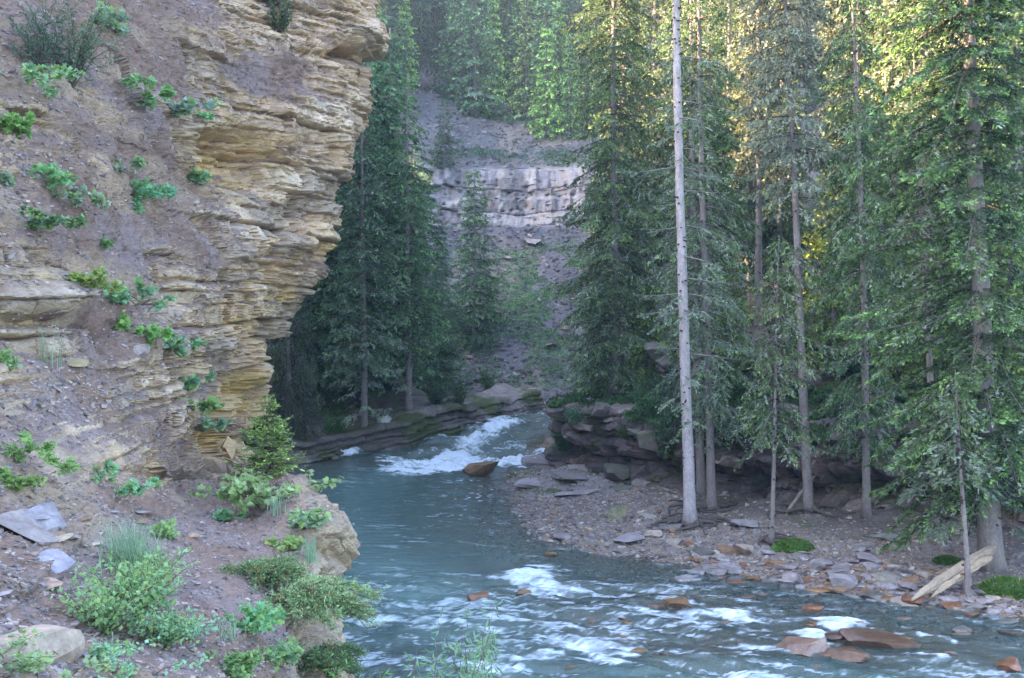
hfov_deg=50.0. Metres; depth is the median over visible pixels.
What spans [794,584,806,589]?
rock
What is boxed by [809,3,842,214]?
spruce tree
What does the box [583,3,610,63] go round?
spruce tree
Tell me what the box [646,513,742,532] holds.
tree roots
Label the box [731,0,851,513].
spruce tree
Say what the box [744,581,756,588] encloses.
rock
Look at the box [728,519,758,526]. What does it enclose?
rock
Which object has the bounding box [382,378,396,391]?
bush
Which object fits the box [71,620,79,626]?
rock
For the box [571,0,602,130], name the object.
spruce tree
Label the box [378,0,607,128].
undergrowth
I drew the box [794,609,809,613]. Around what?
rock
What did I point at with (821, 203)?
spruce tree
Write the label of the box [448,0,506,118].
spruce tree
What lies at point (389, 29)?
spruce tree
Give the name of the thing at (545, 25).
spruce tree
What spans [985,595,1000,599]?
rock
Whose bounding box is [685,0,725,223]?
spruce tree
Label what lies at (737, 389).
bush
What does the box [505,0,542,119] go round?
spruce tree
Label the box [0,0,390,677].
cliff
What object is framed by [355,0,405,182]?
spruce tree
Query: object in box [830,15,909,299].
spruce tree
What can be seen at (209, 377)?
leafy plant
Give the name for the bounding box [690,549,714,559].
rock
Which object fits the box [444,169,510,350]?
spruce tree
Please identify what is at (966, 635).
rock
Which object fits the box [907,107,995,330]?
spruce tree
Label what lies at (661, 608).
rock
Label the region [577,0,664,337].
spruce tree
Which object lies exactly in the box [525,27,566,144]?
spruce tree
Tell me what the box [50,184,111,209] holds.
leafy plant
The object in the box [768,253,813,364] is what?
spruce tree
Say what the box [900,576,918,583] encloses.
rock
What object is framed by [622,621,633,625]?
rock
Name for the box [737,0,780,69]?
spruce tree
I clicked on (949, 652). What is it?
rock
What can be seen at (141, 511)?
rock
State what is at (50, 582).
rock
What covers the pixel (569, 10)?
spruce tree
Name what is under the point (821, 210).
aspen sapling
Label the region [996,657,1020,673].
rock
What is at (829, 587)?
rock
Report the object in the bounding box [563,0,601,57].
spruce tree
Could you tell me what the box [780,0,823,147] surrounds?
spruce tree
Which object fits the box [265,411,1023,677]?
river
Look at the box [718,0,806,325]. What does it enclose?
spruce tree
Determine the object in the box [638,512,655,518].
rock
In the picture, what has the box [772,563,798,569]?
rock
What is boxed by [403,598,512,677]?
willow bush
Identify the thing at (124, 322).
leafy plant
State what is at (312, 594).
juniper
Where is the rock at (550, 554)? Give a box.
[543,552,556,556]
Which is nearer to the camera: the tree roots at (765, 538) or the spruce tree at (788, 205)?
the tree roots at (765, 538)
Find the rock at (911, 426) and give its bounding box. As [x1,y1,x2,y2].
[907,419,926,431]
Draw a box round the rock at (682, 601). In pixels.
[662,596,691,606]
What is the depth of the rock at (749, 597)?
21.02 m
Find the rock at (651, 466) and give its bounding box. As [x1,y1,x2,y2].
[645,460,658,473]
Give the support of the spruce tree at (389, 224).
on the riverbed
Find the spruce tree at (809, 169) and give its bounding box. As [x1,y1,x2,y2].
[804,0,884,311]
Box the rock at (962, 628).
[952,625,971,632]
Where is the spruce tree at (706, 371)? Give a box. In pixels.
[647,0,764,512]
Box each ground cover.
[431,235,606,391]
[440,127,587,166]
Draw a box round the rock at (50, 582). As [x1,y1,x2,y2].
[43,577,62,589]
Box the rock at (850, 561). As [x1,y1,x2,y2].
[841,559,857,563]
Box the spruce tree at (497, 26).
[477,0,506,56]
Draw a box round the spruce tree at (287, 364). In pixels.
[259,296,326,451]
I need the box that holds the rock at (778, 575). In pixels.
[766,572,784,578]
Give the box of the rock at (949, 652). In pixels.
[944,651,957,655]
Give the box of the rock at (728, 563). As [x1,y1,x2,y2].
[712,560,740,568]
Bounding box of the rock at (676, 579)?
[670,576,689,585]
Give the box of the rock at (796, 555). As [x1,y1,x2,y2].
[792,552,809,559]
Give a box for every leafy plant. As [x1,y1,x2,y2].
[0,62,85,98]
[0,110,35,137]
[0,170,16,186]
[0,347,22,371]
[0,429,80,476]
[0,466,47,491]
[0,628,116,677]
[17,205,87,232]
[24,162,78,189]
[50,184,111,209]
[62,266,126,293]
[82,636,212,677]
[89,0,132,34]
[91,459,162,498]
[100,235,113,248]
[102,275,177,311]
[110,311,131,330]
[113,155,145,173]
[119,72,176,110]
[130,176,177,212]
[131,202,142,212]
[133,322,173,347]
[146,517,179,538]
[163,333,188,357]
[169,97,224,118]
[175,396,225,414]
[179,373,200,391]
[186,167,211,184]
[188,467,343,512]
[189,337,211,350]
[196,110,214,120]
[197,415,232,431]
[205,370,215,382]
[205,645,266,677]
[212,507,249,520]
[215,599,288,634]
[263,636,304,671]
[264,534,306,550]
[284,506,331,529]
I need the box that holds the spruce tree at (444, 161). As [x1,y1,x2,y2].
[429,99,460,168]
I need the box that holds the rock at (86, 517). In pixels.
[79,515,92,520]
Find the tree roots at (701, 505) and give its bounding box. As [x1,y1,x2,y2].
[667,499,743,513]
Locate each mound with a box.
[678,325,812,341]
[771,537,814,552]
[932,554,961,564]
[977,574,1023,599]
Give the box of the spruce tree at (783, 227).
[740,35,819,319]
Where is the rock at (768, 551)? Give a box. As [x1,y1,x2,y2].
[759,548,775,554]
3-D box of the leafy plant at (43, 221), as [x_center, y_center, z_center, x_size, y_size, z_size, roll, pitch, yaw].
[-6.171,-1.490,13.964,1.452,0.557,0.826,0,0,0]
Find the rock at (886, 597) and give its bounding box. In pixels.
[883,595,895,601]
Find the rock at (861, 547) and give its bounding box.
[849,543,869,551]
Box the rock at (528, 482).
[514,477,543,487]
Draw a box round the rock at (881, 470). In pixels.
[870,457,904,476]
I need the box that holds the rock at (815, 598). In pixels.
[809,595,821,600]
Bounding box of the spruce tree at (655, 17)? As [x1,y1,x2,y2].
[618,0,687,333]
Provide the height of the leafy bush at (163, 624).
0.389 m
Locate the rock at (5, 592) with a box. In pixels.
[0,589,13,595]
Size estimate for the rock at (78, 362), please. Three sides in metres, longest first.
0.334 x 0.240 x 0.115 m
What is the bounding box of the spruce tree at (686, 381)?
[619,0,752,526]
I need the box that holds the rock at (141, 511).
[135,510,150,513]
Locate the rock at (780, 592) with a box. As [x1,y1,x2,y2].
[771,590,788,597]
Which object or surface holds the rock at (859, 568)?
on the riverbed
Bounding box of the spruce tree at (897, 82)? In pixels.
[859,0,983,293]
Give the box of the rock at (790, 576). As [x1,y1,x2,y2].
[781,572,798,580]
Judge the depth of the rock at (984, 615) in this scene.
19.84 m
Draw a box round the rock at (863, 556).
[855,552,881,564]
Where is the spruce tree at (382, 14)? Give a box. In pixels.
[370,6,395,97]
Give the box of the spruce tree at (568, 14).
[552,0,576,35]
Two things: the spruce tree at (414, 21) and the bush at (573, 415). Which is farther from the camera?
the spruce tree at (414, 21)
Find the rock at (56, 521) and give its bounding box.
[26,502,66,530]
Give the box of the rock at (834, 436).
[825,422,848,439]
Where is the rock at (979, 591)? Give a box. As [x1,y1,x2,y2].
[974,588,986,595]
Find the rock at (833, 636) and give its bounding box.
[824,631,845,640]
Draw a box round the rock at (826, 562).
[809,559,832,565]
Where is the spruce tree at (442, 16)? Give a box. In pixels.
[429,0,454,44]
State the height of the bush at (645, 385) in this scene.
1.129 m
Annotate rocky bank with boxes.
[541,283,1023,528]
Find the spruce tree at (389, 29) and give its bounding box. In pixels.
[380,0,410,99]
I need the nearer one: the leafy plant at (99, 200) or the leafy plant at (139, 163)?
the leafy plant at (99, 200)
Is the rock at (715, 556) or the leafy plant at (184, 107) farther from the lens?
the rock at (715, 556)
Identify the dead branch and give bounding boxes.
[780,474,815,514]
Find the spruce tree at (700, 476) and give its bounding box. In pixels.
[645,0,744,495]
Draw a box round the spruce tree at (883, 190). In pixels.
[836,0,944,325]
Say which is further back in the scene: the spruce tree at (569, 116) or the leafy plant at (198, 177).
the spruce tree at (569, 116)
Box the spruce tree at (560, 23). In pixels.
[541,0,576,107]
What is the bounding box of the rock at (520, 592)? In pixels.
[516,589,531,595]
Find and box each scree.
[0,0,383,411]
[0,386,361,677]
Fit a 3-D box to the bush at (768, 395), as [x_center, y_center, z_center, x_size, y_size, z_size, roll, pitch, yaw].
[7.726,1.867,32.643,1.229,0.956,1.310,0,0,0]
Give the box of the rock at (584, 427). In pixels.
[573,424,594,430]
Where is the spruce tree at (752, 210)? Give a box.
[684,0,777,327]
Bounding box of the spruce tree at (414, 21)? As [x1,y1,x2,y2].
[395,3,430,34]
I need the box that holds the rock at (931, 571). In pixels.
[924,569,934,573]
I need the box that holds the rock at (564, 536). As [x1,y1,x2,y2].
[553,533,571,539]
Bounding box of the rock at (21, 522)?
[0,508,57,544]
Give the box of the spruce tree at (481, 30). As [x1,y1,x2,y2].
[470,0,512,83]
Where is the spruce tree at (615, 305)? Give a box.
[544,0,675,394]
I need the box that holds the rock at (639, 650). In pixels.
[630,648,645,654]
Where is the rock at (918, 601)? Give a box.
[901,596,924,604]
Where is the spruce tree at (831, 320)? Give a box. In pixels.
[804,228,860,379]
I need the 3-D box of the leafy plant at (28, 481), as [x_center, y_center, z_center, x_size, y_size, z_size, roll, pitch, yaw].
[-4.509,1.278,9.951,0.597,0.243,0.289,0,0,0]
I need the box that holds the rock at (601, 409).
[591,402,610,416]
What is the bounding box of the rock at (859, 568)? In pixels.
[850,567,865,570]
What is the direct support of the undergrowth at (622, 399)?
on the rocky bank
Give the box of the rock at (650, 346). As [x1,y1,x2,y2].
[644,341,669,359]
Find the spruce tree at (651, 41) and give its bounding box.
[626,0,668,172]
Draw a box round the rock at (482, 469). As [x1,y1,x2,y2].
[462,461,498,476]
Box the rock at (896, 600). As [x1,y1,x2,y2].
[890,596,920,611]
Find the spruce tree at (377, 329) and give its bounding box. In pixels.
[293,119,396,388]
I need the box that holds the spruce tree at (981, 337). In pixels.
[835,0,1023,573]
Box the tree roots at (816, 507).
[766,502,855,517]
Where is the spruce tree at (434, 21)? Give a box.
[413,0,459,63]
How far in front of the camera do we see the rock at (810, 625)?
19.09 m
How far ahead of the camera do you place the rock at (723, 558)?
24.38 m
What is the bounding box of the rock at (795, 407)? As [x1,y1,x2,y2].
[777,402,798,411]
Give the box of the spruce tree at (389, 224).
[340,90,429,389]
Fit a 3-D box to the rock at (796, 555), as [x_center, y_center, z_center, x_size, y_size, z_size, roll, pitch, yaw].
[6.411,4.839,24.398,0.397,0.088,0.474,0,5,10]
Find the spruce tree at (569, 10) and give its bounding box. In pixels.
[554,0,601,86]
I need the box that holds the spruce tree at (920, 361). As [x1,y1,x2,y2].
[897,247,966,412]
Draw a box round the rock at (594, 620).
[588,619,600,622]
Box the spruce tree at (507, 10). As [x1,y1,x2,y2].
[498,0,517,47]
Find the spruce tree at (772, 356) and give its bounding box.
[733,235,830,544]
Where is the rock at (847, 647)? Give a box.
[834,646,855,649]
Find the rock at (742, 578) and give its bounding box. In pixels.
[726,575,747,580]
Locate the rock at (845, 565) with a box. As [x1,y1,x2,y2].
[831,562,849,572]
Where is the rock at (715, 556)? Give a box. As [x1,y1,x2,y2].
[708,553,725,559]
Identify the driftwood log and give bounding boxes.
[911,546,996,600]
[931,556,992,596]
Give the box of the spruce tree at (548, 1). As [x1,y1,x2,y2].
[537,0,567,88]
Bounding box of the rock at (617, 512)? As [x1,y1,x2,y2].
[607,504,627,519]
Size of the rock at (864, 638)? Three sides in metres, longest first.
1.295 x 0.561 x 0.292 m
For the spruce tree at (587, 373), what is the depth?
42.52 m
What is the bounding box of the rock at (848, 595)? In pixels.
[845,593,860,600]
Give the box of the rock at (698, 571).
[684,567,704,575]
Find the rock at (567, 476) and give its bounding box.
[548,472,587,479]
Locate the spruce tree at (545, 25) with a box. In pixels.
[517,0,568,129]
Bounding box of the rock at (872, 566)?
[859,561,880,570]
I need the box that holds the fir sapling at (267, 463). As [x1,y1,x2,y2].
[224,394,308,478]
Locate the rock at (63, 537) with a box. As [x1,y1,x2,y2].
[57,533,73,541]
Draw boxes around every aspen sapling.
[786,227,831,298]
[799,197,830,292]
[800,209,835,276]
[805,234,828,294]
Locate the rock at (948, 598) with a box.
[939,596,958,601]
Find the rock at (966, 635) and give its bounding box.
[950,632,973,638]
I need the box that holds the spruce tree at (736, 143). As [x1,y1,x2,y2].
[712,26,754,326]
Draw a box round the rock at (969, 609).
[960,606,975,611]
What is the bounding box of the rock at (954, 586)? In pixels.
[946,584,960,589]
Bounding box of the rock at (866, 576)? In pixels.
[860,573,872,579]
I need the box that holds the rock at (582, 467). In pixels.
[567,464,588,471]
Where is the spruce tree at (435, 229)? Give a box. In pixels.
[415,171,460,391]
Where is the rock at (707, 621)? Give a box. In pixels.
[692,618,710,623]
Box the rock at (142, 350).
[132,344,149,357]
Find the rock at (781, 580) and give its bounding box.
[777,578,796,582]
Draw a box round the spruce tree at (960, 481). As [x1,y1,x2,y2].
[917,370,999,596]
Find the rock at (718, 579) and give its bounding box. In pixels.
[706,576,725,583]
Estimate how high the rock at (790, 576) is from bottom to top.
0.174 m
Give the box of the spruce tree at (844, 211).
[820,109,911,331]
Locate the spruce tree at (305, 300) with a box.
[278,183,371,391]
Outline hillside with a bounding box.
[340,1,938,402]
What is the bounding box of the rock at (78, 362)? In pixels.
[66,357,89,366]
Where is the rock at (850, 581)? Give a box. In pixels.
[829,573,857,589]
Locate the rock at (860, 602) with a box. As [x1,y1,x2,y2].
[850,598,868,603]
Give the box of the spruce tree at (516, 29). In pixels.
[500,0,539,109]
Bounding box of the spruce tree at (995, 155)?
[911,0,1023,241]
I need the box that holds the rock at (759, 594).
[755,592,768,597]
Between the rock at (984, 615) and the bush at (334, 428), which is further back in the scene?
the bush at (334, 428)
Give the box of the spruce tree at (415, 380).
[350,33,446,395]
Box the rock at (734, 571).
[717,563,742,575]
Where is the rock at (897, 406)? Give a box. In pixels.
[887,403,904,410]
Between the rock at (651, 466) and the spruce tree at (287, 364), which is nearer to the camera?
the rock at (651, 466)
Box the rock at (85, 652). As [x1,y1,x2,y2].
[82,650,99,657]
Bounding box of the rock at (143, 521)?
[135,518,148,523]
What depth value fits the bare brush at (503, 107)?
89.25 m
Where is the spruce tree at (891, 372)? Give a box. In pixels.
[868,225,926,408]
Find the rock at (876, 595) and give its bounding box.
[859,591,885,600]
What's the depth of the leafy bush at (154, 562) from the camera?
9.06 m
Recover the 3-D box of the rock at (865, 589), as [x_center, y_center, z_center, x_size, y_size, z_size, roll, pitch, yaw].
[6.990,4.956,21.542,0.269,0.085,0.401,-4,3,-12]
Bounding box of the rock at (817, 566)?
[809,562,826,570]
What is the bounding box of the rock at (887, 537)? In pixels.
[871,533,898,541]
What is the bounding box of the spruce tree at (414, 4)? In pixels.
[394,0,431,49]
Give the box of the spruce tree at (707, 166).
[647,8,741,319]
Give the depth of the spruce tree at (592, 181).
73.25 m
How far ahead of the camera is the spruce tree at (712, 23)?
74.33 m
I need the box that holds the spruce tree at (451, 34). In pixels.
[431,0,473,83]
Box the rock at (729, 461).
[715,455,742,468]
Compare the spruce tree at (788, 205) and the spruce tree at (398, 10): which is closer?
the spruce tree at (788, 205)
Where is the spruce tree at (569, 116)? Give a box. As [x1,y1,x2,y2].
[548,33,587,138]
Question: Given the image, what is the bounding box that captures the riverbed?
[243,290,1023,677]
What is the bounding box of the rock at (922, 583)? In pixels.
[918,581,927,585]
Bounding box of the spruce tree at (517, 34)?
[502,0,548,100]
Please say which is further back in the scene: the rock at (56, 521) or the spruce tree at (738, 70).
the spruce tree at (738, 70)
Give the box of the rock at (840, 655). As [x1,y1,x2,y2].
[825,647,869,662]
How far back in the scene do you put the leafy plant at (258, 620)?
8.77 m
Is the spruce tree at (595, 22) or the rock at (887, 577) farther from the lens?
the spruce tree at (595, 22)
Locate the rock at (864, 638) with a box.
[839,628,920,654]
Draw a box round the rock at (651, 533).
[644,530,661,536]
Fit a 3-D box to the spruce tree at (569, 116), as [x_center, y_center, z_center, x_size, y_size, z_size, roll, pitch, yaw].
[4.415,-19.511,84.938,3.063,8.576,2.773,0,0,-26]
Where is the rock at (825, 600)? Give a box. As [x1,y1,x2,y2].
[818,598,830,603]
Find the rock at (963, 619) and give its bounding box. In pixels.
[957,614,981,622]
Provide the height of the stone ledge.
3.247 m
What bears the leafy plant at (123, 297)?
on the cliff
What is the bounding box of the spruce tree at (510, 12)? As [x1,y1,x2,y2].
[500,0,540,83]
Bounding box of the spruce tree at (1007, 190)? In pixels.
[979,23,1014,269]
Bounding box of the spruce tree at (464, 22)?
[447,1,477,54]
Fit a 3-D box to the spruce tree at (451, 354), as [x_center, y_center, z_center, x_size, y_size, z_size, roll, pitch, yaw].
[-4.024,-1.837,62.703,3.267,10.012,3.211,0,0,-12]
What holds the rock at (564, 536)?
on the riverbed
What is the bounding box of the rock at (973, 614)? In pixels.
[963,612,981,617]
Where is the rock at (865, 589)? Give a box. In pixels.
[861,587,872,591]
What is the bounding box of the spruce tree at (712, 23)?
[701,0,731,85]
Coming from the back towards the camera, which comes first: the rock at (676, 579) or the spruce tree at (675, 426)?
the spruce tree at (675, 426)
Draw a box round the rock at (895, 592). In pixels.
[888,591,902,594]
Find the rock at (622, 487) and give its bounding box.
[608,484,633,489]
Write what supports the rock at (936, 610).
on the riverbed
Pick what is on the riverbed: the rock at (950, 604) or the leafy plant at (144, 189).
the rock at (950, 604)
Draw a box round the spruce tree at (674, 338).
[659,237,716,364]
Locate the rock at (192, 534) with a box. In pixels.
[188,532,199,537]
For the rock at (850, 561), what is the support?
on the riverbed
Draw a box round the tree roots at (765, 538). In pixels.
[757,532,797,546]
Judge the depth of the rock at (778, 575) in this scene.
22.80 m
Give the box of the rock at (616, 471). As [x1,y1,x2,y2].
[603,463,628,480]
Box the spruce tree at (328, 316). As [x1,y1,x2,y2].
[276,123,397,394]
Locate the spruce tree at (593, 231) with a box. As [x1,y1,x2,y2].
[579,24,658,348]
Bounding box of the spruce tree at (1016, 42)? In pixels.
[941,0,1023,347]
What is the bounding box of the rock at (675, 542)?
[666,538,682,545]
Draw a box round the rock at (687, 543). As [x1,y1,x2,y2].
[683,541,693,545]
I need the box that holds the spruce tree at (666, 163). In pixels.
[633,0,719,338]
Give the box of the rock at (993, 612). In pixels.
[987,609,999,615]
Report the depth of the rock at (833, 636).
18.24 m
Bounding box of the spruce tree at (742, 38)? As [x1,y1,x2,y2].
[724,0,762,130]
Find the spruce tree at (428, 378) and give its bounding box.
[398,152,452,387]
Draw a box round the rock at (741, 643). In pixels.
[734,641,745,644]
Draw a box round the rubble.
[371,78,770,399]
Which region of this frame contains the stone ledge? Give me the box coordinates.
[239,383,544,465]
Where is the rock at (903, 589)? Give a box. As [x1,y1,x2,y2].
[895,587,908,591]
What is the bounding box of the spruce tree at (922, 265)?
[874,28,971,542]
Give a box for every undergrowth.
[241,339,455,446]
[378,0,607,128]
[543,313,971,446]
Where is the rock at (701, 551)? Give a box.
[688,547,714,554]
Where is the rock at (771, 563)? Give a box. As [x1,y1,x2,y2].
[762,558,784,566]
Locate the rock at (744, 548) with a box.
[732,544,753,553]
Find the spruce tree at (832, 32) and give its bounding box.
[809,0,900,166]
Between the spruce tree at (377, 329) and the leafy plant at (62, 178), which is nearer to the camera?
the leafy plant at (62, 178)
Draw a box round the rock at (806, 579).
[803,577,821,581]
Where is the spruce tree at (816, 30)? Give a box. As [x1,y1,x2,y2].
[799,0,839,110]
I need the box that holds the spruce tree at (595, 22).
[578,0,608,109]
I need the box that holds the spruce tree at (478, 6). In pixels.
[472,0,492,34]
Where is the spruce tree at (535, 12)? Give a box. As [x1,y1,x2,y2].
[522,0,549,51]
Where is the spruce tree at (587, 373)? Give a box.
[569,291,611,394]
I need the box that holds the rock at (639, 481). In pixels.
[631,478,650,485]
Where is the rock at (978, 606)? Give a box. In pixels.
[964,601,986,610]
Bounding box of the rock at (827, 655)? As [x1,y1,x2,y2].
[814,653,831,658]
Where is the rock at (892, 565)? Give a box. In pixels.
[886,564,898,567]
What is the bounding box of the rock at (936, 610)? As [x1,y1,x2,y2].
[932,608,944,612]
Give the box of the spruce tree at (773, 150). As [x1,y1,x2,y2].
[750,38,804,254]
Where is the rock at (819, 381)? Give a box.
[806,369,823,384]
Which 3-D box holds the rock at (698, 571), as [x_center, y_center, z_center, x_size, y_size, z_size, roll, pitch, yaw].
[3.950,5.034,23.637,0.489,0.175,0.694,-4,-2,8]
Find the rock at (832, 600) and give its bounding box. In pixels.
[821,597,834,602]
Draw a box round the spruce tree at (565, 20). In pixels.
[537,0,581,69]
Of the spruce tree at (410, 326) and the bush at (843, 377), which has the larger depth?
the spruce tree at (410, 326)
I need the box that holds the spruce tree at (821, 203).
[814,136,835,217]
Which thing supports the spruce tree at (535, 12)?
on the hillside
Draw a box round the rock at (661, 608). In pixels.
[647,605,668,611]
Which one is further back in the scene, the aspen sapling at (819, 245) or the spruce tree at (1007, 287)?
the aspen sapling at (819, 245)
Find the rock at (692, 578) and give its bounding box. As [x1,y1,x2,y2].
[680,574,702,585]
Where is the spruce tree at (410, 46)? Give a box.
[391,0,420,92]
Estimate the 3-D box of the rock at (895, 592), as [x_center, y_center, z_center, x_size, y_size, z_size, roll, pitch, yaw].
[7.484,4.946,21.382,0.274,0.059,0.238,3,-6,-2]
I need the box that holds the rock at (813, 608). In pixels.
[799,604,824,612]
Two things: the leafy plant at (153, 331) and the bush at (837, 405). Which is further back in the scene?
the bush at (837, 405)
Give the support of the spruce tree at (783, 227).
on the rocky bank
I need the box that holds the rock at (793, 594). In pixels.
[785,591,796,596]
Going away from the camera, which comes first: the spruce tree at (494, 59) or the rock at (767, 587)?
the rock at (767, 587)
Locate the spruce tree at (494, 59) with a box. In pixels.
[477,0,516,112]
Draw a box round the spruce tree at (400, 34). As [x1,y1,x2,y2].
[378,0,408,88]
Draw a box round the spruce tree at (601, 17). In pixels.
[585,0,610,40]
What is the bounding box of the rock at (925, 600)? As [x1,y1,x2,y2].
[906,595,928,604]
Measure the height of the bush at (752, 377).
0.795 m
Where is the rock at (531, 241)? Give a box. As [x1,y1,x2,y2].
[523,238,540,243]
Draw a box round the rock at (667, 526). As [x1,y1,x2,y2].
[658,523,683,529]
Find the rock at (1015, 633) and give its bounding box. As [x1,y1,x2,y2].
[996,631,1022,639]
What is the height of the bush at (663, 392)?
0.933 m
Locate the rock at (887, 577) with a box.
[871,572,900,582]
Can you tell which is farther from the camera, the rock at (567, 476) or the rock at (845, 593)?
the rock at (567, 476)
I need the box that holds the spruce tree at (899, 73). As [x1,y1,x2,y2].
[867,2,938,230]
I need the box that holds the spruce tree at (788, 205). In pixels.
[762,52,811,281]
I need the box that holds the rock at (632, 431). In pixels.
[627,428,642,434]
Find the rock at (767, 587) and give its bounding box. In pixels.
[755,582,778,591]
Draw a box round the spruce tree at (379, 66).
[318,7,432,386]
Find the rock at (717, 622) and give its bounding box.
[713,620,736,626]
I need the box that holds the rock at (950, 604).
[940,601,962,607]
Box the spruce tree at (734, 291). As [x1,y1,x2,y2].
[710,262,755,379]
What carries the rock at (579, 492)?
on the riverbed
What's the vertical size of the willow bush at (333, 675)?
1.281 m
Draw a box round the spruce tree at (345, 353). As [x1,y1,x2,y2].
[313,61,411,432]
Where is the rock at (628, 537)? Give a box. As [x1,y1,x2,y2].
[614,533,644,541]
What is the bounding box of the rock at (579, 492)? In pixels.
[554,489,599,495]
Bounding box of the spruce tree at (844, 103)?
[805,0,886,329]
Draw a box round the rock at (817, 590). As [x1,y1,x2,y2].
[805,587,830,595]
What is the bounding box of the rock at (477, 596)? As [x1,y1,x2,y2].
[467,590,488,601]
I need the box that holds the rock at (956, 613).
[946,608,965,615]
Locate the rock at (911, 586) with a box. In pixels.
[896,581,918,590]
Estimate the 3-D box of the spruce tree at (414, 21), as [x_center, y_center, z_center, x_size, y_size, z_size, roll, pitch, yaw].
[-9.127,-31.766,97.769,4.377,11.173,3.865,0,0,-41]
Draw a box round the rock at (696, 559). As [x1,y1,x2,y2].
[688,555,701,561]
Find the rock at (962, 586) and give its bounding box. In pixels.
[961,584,977,594]
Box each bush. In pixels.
[0,0,81,77]
[20,0,128,88]
[48,561,160,635]
[74,545,198,618]
[106,546,198,585]
[117,591,203,651]
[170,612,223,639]
[263,0,297,40]
[318,411,348,434]
[323,650,391,677]
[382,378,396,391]
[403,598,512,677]
[423,383,448,403]
[435,367,477,403]
[472,366,500,389]
[549,399,560,407]
[551,429,570,452]
[564,406,584,424]
[585,381,610,399]
[593,348,636,393]
[616,427,634,441]
[627,370,670,396]
[629,386,668,419]
[646,414,677,460]
[647,376,677,398]
[718,378,750,398]
[721,351,758,375]
[747,369,772,391]
[751,387,786,410]
[789,381,815,394]
[797,428,819,451]
[810,392,845,409]
[818,347,870,379]
[831,393,871,428]
[847,358,873,379]
[871,371,917,402]
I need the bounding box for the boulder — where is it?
[0,624,84,669]
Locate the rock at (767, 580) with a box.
[762,579,778,583]
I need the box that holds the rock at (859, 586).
[854,583,865,587]
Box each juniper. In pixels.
[212,551,307,589]
[220,559,387,633]
[295,635,372,677]
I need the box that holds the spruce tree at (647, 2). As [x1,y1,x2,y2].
[625,0,697,334]
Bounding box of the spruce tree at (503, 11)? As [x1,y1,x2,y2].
[496,0,512,25]
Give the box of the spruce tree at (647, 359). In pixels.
[624,282,663,384]
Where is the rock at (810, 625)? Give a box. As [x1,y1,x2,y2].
[802,624,815,627]
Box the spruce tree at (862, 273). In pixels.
[808,0,917,518]
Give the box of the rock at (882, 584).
[874,581,898,588]
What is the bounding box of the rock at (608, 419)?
[603,417,613,421]
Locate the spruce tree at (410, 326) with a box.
[367,73,454,410]
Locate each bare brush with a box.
[407,63,455,90]
[484,95,537,115]
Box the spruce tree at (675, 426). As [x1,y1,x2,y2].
[653,354,681,440]
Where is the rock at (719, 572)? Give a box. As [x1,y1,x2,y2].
[705,568,726,575]
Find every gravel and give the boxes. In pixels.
[474,464,1023,645]
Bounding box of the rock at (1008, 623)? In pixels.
[972,618,1019,629]
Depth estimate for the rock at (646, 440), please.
33.87 m
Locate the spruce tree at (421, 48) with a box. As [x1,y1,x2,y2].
[409,0,438,80]
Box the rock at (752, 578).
[746,575,760,581]
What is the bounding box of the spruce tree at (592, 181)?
[587,12,643,242]
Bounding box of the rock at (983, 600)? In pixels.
[975,597,993,603]
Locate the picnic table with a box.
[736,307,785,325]
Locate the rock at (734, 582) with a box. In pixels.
[723,580,745,587]
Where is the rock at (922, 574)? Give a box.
[914,570,931,579]
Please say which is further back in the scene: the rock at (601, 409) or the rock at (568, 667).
the rock at (601, 409)
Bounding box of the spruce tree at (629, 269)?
[602,62,670,336]
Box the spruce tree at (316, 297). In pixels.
[272,192,358,388]
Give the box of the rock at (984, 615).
[981,613,997,618]
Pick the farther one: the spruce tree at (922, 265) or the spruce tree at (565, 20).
the spruce tree at (565, 20)
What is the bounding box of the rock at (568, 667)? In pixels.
[563,665,576,670]
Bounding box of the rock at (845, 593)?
[839,591,852,595]
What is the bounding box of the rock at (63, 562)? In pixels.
[38,549,75,573]
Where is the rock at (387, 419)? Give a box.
[377,416,391,422]
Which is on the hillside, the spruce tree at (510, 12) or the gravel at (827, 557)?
the spruce tree at (510, 12)
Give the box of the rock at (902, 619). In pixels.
[895,616,912,622]
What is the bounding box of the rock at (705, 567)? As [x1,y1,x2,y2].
[700,563,719,573]
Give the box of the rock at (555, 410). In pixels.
[546,407,563,412]
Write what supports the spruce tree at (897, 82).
on the rocky bank
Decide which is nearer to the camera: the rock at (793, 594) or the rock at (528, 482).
the rock at (793, 594)
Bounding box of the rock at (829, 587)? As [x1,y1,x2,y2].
[820,583,847,592]
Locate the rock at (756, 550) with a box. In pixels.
[749,547,762,554]
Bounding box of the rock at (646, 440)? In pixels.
[636,430,658,450]
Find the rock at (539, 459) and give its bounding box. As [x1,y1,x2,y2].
[521,454,551,465]
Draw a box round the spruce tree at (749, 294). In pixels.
[733,62,767,313]
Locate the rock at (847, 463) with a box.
[843,458,853,466]
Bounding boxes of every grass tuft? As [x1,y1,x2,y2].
[30,318,69,367]
[54,516,183,579]
[88,635,125,662]
[206,612,247,641]
[261,490,287,515]
[294,532,321,563]
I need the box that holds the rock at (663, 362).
[655,356,675,369]
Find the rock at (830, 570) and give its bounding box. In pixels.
[827,566,846,575]
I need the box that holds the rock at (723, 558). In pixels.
[716,556,730,561]
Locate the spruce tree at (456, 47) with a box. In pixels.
[433,0,487,100]
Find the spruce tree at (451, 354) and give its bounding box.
[422,219,468,391]
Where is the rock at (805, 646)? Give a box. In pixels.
[775,636,829,656]
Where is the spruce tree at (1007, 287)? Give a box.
[954,223,1023,429]
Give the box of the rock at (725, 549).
[716,544,740,554]
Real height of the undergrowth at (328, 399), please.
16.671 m
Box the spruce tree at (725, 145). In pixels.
[667,14,760,331]
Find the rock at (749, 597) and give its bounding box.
[739,594,757,603]
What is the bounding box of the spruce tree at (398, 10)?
[387,0,417,61]

